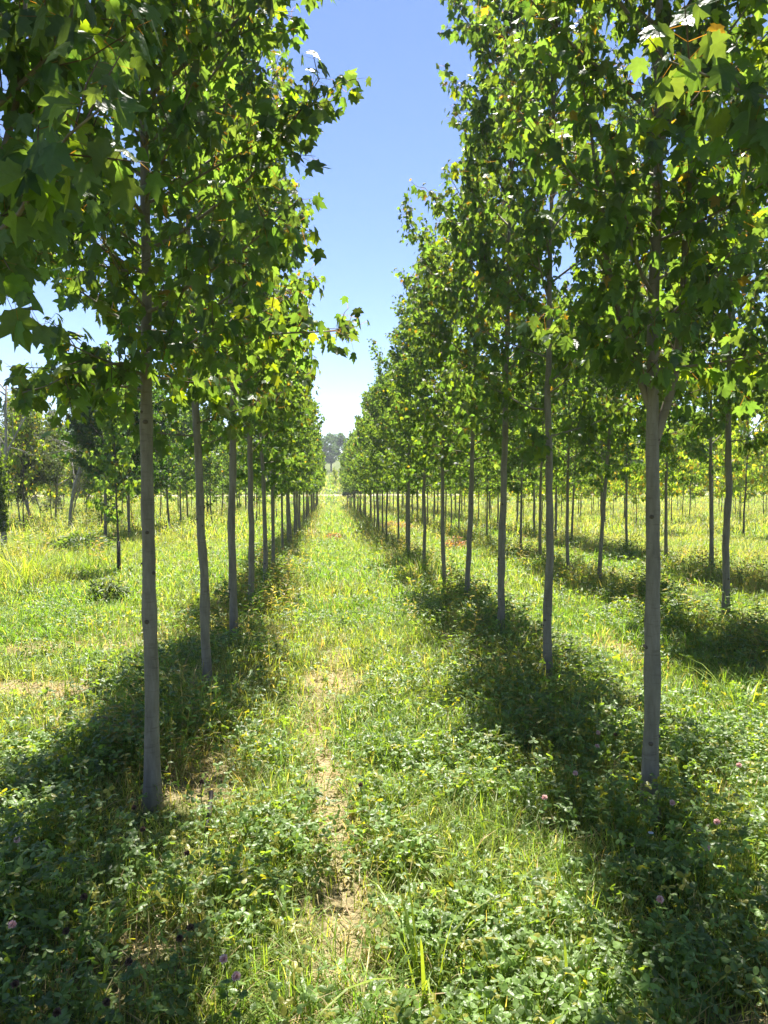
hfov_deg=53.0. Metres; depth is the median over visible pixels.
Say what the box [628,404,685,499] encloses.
young tree
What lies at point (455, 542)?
dead weed patch
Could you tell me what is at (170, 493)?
young maple
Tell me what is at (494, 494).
young tree
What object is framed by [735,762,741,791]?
clover flower
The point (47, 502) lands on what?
thin tree
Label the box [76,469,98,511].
thin tree
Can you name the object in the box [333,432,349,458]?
broadleaf tree
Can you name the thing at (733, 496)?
young tree
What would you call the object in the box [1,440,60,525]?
thin tree
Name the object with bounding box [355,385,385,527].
maple tree
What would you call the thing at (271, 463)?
maple tree
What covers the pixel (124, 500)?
young maple
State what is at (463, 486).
maple tree
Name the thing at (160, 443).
maple tree
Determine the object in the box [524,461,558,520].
young tree
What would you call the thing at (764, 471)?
young tree
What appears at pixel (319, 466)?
maple tree
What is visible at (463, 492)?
young tree
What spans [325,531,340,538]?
dead weed patch
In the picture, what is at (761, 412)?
maple tree
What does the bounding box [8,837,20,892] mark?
clover flower
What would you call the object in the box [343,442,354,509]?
maple tree
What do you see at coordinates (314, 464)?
maple tree
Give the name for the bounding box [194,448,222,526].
young maple
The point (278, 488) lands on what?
maple tree
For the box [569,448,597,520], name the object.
young tree
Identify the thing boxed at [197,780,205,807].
clover flower
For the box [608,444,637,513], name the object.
young tree
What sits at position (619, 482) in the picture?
young tree
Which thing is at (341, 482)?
maple tree
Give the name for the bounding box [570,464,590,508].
young tree
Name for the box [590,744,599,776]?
clover flower
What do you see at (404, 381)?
maple tree
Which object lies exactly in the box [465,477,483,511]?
young tree
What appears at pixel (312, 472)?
maple tree
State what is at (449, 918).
rosette weed
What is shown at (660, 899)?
clover flower
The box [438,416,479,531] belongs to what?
maple tree
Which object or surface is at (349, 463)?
maple tree
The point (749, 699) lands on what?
grass clump
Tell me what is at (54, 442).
scraggly tree
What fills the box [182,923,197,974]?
clover flower
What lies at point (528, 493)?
young tree
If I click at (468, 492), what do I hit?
maple tree
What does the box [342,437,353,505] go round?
maple tree
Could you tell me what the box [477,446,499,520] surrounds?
maple tree
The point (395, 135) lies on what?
sky
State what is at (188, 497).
thin tree
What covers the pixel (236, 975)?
clover flower
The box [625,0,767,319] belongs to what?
maple tree
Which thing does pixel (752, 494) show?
young tree
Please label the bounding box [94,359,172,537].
maple tree
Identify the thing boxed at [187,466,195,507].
young maple
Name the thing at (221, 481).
maple tree
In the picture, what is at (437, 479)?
maple tree
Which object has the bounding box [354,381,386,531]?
maple tree
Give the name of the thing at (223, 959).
clover flower
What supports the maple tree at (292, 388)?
on the ground at (332, 891)
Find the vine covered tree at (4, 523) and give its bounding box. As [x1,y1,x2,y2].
[0,446,11,548]
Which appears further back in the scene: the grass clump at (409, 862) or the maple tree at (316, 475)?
the maple tree at (316, 475)
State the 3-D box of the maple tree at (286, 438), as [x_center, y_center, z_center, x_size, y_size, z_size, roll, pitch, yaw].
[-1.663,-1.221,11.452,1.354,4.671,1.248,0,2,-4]
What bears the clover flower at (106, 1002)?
on the ground at (332, 891)
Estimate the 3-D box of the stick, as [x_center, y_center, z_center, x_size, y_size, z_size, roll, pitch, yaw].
[-0.766,1.320,3.371,0.027,0.116,0.241,0,3,-7]
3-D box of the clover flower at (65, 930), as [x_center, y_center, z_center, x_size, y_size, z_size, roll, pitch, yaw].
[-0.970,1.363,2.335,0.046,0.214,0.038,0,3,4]
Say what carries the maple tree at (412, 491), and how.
on the ground at (332, 891)
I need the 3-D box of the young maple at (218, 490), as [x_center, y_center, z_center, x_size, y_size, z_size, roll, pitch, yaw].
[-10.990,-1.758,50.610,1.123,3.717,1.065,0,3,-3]
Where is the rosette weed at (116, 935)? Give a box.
[65,910,130,967]
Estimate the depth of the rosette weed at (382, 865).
3.03 m
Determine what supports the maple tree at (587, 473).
on the ground at (332, 891)
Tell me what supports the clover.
on the ground at (332, 891)
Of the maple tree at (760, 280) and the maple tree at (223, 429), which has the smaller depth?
the maple tree at (760, 280)
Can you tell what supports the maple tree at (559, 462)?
on the ground at (332, 891)
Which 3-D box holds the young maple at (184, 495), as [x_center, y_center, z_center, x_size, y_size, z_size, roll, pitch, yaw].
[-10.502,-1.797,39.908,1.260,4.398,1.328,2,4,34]
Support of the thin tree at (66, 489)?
on the ground at (332, 891)
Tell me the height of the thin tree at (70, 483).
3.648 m
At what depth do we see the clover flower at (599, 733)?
4.06 m
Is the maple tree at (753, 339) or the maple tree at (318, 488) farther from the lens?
the maple tree at (318, 488)
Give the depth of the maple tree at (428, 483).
28.52 m
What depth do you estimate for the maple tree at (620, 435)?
10.26 m
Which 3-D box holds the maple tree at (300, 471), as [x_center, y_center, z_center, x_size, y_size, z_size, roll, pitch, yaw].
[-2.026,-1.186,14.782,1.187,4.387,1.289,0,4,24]
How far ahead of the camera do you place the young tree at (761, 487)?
31.21 m
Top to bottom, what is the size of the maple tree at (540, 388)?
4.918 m
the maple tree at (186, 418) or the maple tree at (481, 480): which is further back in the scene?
the maple tree at (481, 480)
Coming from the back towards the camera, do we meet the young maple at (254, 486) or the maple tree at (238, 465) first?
the maple tree at (238, 465)
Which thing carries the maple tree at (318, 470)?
on the ground at (332, 891)
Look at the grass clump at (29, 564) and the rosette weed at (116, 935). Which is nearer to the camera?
the rosette weed at (116, 935)
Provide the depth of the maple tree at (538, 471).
21.88 m
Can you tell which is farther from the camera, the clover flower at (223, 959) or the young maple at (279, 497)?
the young maple at (279, 497)
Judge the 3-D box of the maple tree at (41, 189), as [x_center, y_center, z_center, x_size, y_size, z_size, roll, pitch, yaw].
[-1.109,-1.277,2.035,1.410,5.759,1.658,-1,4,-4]
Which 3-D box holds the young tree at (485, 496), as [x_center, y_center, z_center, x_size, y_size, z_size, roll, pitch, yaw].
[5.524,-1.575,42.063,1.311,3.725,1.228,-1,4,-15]
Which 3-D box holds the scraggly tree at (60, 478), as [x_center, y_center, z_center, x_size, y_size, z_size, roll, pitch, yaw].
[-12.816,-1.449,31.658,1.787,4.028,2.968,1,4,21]
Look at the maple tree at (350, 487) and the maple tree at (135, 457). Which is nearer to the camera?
the maple tree at (135, 457)
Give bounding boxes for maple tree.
[0,0,191,353]
[0,0,371,813]
[50,340,140,536]
[82,0,309,692]
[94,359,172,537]
[98,382,179,493]
[124,395,183,495]
[128,0,326,642]
[154,384,188,526]
[166,403,203,520]
[167,403,211,519]
[174,405,220,491]
[190,417,227,513]
[199,49,317,611]
[201,203,319,585]
[203,425,227,513]
[207,417,238,512]
[218,442,241,493]
[221,445,246,510]
[225,439,246,512]
[225,445,246,507]
[236,289,317,569]
[237,433,253,509]
[253,330,306,523]
[256,366,311,552]
[264,358,323,549]
[269,379,314,542]
[270,388,321,536]
[289,441,321,522]
[290,390,320,531]
[292,391,319,527]
[297,391,318,527]
[301,381,326,528]
[301,419,322,519]
[304,423,320,520]
[304,447,324,510]
[308,438,322,519]
[310,446,324,512]
[311,442,323,501]
[313,433,323,480]
[314,451,325,509]
[337,439,350,506]
[338,446,347,503]
[341,462,354,505]
[342,431,355,507]
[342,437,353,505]
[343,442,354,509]
[344,425,364,512]
[345,426,359,510]
[346,432,357,511]
[349,429,360,511]
[350,391,386,523]
[350,428,368,520]
[352,414,366,514]
[352,414,370,516]
[352,438,375,511]
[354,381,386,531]
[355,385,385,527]
[355,403,375,522]
[358,375,396,532]
[365,363,403,535]
[367,327,434,553]
[372,361,413,541]
[375,348,432,549]
[382,284,466,569]
[391,213,492,586]
[396,133,532,596]
[405,462,430,516]
[406,0,617,637]
[413,475,432,516]
[414,423,438,523]
[419,396,439,523]
[429,396,458,521]
[432,399,462,533]
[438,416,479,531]
[449,418,488,493]
[455,472,468,518]
[458,426,477,514]
[462,401,510,539]
[465,0,649,686]
[468,448,486,518]
[474,350,532,545]
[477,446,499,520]
[480,0,767,821]
[482,419,498,527]
[489,354,544,550]
[498,433,530,530]
[510,290,578,558]
[515,360,559,532]
[529,289,602,572]
[543,400,580,537]
[552,379,601,542]
[557,253,672,590]
[565,348,637,516]
[591,59,733,461]
[592,342,645,546]
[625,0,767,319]
[629,266,708,564]
[660,0,767,616]
[667,216,765,568]
[729,34,767,405]
[751,307,767,456]
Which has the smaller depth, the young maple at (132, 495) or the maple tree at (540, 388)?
the maple tree at (540, 388)
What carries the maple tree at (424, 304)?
on the ground at (332, 891)
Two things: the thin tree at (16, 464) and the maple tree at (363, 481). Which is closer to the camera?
the thin tree at (16, 464)
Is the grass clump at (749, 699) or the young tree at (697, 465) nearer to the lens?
the grass clump at (749, 699)
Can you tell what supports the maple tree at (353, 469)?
on the ground at (332, 891)
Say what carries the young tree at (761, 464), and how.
on the ground at (332, 891)
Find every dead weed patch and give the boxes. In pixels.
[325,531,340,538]
[376,520,414,528]
[445,536,466,548]
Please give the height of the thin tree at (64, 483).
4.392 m
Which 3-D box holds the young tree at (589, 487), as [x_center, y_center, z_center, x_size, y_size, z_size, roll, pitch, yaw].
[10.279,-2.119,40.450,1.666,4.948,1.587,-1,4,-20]
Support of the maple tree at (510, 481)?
on the ground at (332, 891)
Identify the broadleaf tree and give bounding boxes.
[321,436,337,467]
[322,432,340,470]
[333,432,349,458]
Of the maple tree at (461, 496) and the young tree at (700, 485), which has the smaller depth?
the maple tree at (461, 496)
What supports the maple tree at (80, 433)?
on the ground at (332, 891)
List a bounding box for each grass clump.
[0,539,74,579]
[0,882,197,995]
[154,833,239,921]
[265,575,308,607]
[308,864,494,1023]
[359,840,451,889]
[506,648,607,696]
[534,923,638,1006]
[630,897,760,1019]
[685,656,767,715]
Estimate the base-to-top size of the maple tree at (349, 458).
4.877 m
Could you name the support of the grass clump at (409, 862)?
on the ground at (332, 891)
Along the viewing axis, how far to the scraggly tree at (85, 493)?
33.30 m
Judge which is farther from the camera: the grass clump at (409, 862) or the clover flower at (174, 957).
the grass clump at (409, 862)
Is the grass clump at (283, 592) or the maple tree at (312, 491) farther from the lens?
the maple tree at (312, 491)
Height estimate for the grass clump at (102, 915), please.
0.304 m
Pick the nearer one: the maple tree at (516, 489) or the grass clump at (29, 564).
the grass clump at (29, 564)
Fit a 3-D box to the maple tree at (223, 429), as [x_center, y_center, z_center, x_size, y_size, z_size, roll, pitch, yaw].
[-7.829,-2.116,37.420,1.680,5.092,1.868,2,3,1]
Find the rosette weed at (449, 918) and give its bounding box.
[405,908,471,936]
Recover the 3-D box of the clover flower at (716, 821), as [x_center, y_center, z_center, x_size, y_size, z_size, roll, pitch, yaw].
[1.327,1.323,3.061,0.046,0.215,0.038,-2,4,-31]
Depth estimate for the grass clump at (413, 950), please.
2.38 m
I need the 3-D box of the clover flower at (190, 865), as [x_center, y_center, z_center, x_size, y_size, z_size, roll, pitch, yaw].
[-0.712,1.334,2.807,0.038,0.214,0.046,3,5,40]
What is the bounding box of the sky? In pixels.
[0,0,767,457]
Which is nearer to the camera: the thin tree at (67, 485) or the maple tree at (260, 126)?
the maple tree at (260, 126)
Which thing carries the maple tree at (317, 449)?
on the ground at (332, 891)
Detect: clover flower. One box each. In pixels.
[4,920,19,974]
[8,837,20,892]
[8,979,25,1023]
[52,1007,61,1023]
[55,927,71,982]
[78,893,89,937]
[102,997,110,1023]
[119,957,135,1021]
[131,805,138,846]
[139,826,151,876]
[169,934,184,1002]
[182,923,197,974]
[183,850,193,884]
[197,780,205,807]
[218,954,232,1023]
[231,971,247,1022]
[357,782,366,827]
[539,794,548,838]
[569,771,578,803]
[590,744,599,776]
[594,730,600,754]
[650,895,663,941]
[669,800,679,838]
[701,845,709,890]
[713,818,722,861]
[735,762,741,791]
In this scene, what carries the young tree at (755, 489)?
on the ground at (332, 891)
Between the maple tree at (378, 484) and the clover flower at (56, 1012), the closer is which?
the clover flower at (56, 1012)
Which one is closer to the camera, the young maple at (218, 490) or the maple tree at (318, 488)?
the maple tree at (318, 488)
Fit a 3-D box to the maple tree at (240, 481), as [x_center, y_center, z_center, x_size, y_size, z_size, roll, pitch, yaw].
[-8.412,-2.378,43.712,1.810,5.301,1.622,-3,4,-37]
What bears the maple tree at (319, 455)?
on the ground at (332, 891)
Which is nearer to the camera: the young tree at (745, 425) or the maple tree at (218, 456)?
the young tree at (745, 425)
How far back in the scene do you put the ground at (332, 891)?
3.15 m
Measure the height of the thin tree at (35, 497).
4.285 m
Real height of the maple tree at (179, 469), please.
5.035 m
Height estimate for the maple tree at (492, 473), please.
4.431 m
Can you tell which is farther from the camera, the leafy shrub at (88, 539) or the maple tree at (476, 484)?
the maple tree at (476, 484)
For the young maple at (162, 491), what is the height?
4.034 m
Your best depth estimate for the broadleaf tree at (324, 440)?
174.88 m
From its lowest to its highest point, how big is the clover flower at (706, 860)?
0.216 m
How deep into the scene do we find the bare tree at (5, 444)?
22.93 m
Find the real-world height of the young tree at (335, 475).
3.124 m
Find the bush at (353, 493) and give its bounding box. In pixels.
[343,489,362,497]
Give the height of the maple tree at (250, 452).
6.058 m
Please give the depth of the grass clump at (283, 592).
8.81 m
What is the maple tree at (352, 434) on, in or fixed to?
on the ground at (332, 891)
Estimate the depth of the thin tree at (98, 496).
28.02 m
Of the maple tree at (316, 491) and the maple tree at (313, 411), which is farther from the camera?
the maple tree at (316, 491)
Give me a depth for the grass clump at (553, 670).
5.34 m
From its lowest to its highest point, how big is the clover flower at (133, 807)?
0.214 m
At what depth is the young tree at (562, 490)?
26.68 m
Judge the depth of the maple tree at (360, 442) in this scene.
25.70 m
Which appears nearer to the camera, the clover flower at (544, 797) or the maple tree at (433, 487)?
the clover flower at (544, 797)
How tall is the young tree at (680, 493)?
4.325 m
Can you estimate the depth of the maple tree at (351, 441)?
36.59 m
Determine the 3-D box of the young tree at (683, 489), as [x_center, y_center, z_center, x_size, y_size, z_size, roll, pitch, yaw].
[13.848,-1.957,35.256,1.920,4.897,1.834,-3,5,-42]
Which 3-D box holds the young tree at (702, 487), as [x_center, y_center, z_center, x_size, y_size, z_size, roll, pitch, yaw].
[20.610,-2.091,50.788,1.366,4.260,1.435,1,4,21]
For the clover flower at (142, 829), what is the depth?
2.97 m
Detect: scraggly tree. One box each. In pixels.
[0,401,64,520]
[2,365,120,527]
[45,435,92,519]
[79,438,94,511]
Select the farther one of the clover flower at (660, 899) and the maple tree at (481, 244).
the maple tree at (481, 244)
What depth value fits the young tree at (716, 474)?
42.82 m
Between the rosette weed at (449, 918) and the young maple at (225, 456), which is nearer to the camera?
the rosette weed at (449, 918)
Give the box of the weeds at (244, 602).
[0,500,767,1023]
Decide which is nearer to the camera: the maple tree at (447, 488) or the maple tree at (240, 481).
the maple tree at (447, 488)
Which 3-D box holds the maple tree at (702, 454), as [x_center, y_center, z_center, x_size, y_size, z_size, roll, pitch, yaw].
[4.879,-1.731,11.729,1.848,5.670,1.514,-2,3,-15]
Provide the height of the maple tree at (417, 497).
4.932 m
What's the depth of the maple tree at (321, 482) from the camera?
33.99 m
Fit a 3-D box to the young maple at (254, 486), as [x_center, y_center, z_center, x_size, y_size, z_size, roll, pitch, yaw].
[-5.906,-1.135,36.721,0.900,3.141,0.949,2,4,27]
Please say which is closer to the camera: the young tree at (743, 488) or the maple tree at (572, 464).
the maple tree at (572, 464)
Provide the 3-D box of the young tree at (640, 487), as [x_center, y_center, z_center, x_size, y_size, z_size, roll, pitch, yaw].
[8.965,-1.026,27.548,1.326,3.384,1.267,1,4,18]
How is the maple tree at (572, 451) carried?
on the ground at (332, 891)
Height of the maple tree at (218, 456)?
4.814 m
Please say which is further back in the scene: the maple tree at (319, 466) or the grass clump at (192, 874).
the maple tree at (319, 466)
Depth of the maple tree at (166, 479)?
21.99 m
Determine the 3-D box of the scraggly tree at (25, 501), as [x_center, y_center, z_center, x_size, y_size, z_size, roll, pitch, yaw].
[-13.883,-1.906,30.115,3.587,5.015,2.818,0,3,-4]
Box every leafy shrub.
[45,526,116,555]
[80,577,133,603]
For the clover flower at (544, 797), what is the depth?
3.28 m
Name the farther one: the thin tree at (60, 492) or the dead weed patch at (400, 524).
the thin tree at (60, 492)
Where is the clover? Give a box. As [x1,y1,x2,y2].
[0,532,767,1023]
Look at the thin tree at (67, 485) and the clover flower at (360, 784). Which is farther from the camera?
the thin tree at (67, 485)
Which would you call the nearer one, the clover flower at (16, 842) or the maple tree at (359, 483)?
the clover flower at (16, 842)
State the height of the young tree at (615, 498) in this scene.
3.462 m
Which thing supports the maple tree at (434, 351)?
on the ground at (332, 891)
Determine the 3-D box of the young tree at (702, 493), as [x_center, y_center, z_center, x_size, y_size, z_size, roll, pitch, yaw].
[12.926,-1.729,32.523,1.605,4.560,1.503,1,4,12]
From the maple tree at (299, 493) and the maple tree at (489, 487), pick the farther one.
the maple tree at (489, 487)
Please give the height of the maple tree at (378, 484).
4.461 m
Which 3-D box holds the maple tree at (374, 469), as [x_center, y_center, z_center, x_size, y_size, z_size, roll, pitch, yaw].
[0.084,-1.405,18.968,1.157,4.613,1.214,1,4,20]
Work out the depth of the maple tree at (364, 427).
20.28 m
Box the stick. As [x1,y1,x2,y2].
[204,790,213,838]
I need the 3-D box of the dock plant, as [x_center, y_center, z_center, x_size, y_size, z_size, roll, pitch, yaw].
[0.979,1.374,2.912,0.332,0.129,0.342,-2,4,-32]
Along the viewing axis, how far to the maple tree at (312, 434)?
19.61 m
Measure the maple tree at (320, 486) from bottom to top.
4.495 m
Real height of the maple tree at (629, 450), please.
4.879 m
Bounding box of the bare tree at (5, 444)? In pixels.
[0,362,47,502]
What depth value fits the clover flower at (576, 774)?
3.54 m
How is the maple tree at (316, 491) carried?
on the ground at (332, 891)
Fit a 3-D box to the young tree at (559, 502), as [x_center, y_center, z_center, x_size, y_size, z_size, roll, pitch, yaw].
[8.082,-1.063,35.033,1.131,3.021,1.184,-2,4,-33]
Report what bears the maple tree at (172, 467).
on the ground at (332, 891)
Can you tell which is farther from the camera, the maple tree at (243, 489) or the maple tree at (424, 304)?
the maple tree at (243, 489)
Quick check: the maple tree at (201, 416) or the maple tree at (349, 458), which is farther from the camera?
the maple tree at (349, 458)
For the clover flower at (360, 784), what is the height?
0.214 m
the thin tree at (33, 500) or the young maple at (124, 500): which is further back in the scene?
the thin tree at (33, 500)
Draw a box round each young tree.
[330,468,337,490]
[457,488,466,511]
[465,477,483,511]
[475,479,494,512]
[479,477,500,514]
[509,467,535,518]
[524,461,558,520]
[538,422,572,496]
[554,467,572,514]
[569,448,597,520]
[569,458,591,512]
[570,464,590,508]
[577,457,599,514]
[585,436,623,519]
[603,431,638,517]
[606,457,628,516]
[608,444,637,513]
[615,439,645,525]
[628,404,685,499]
[644,459,664,499]
[660,420,696,522]
[663,453,697,516]
[676,437,707,519]
[678,443,705,507]
[684,396,740,522]
[691,467,705,506]
[706,434,724,511]
[712,389,767,536]
[713,450,724,488]
[721,439,754,519]
[723,432,761,515]
[732,457,749,515]
[747,423,767,513]
[749,467,762,503]
[754,448,767,494]
[754,456,767,512]
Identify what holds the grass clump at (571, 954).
on the ground at (332, 891)
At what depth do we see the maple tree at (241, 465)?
41.66 m
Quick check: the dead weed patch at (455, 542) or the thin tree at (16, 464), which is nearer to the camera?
the dead weed patch at (455, 542)
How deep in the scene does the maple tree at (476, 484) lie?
18.11 m
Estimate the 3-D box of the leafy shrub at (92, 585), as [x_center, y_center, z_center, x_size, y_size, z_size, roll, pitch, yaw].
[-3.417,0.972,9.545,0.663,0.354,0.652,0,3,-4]
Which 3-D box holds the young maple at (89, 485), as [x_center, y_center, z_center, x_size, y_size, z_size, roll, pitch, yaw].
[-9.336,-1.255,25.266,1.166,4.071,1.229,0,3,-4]
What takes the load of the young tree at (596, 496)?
on the ground at (332, 891)
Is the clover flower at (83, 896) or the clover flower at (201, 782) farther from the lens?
the clover flower at (201, 782)
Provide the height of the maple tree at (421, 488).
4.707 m
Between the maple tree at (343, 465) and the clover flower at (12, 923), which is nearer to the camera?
the clover flower at (12, 923)
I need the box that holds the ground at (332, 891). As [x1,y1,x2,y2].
[0,459,767,1023]
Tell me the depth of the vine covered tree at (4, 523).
16.57 m
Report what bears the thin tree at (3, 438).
on the ground at (332, 891)
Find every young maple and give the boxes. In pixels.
[82,383,140,570]
[83,425,113,523]
[109,481,136,526]
[119,482,139,520]
[154,458,175,518]
[161,445,178,514]
[169,475,185,510]
[174,456,193,509]
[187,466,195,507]
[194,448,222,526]
[213,474,222,498]
[222,452,242,508]
[246,464,266,520]
[253,477,269,514]
[267,473,280,516]
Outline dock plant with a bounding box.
[602,848,705,905]
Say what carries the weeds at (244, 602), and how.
on the ground at (332, 891)
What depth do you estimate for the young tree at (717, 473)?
40.66 m
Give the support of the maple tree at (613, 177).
on the ground at (332, 891)
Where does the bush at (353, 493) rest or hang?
on the ground at (332, 891)
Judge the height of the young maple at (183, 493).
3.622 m
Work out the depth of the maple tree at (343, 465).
52.07 m
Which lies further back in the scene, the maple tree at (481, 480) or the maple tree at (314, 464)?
the maple tree at (481, 480)
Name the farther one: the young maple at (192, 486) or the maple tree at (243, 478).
the maple tree at (243, 478)
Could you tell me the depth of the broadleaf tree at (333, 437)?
184.43 m
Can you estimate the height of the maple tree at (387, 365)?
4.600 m
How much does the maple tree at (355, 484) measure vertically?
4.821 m
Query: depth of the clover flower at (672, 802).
3.24 m
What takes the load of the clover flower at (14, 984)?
on the ground at (332, 891)
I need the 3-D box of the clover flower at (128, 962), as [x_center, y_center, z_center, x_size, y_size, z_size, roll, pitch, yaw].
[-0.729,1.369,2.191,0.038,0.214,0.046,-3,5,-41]
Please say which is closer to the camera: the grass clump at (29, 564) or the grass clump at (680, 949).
the grass clump at (680, 949)
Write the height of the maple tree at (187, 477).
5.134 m
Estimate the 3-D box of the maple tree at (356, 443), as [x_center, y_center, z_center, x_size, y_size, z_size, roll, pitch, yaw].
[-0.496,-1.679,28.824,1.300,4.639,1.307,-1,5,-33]
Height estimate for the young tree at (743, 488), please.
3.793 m
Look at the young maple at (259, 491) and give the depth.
32.39 m
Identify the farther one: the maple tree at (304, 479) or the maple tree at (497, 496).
the maple tree at (497, 496)
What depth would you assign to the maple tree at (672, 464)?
12.90 m
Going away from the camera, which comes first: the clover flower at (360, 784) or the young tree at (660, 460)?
the clover flower at (360, 784)
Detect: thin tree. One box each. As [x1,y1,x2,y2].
[0,401,66,519]
[1,386,48,530]
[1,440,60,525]
[2,428,41,516]
[13,490,43,505]
[37,414,71,517]
[42,482,65,504]
[42,487,62,504]
[51,463,70,506]
[51,464,68,506]
[60,469,81,496]
[64,462,70,496]
[69,435,93,499]
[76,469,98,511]
[86,477,120,517]
[181,481,195,507]
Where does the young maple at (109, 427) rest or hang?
on the ground at (332, 891)
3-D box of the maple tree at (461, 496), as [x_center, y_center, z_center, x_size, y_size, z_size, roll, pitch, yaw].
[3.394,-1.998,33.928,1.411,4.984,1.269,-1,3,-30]
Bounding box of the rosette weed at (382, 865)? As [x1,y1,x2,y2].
[356,844,407,870]
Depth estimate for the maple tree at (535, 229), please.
5.27 m
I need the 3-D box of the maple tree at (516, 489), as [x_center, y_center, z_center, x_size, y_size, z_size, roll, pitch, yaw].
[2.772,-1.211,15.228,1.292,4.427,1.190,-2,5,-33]
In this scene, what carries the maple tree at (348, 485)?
on the ground at (332, 891)
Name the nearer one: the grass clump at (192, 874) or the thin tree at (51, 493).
the grass clump at (192, 874)
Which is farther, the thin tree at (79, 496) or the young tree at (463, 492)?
the young tree at (463, 492)
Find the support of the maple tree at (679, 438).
on the ground at (332, 891)
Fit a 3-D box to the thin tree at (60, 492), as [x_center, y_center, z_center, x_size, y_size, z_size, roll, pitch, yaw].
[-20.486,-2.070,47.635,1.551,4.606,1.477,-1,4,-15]
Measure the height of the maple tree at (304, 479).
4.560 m

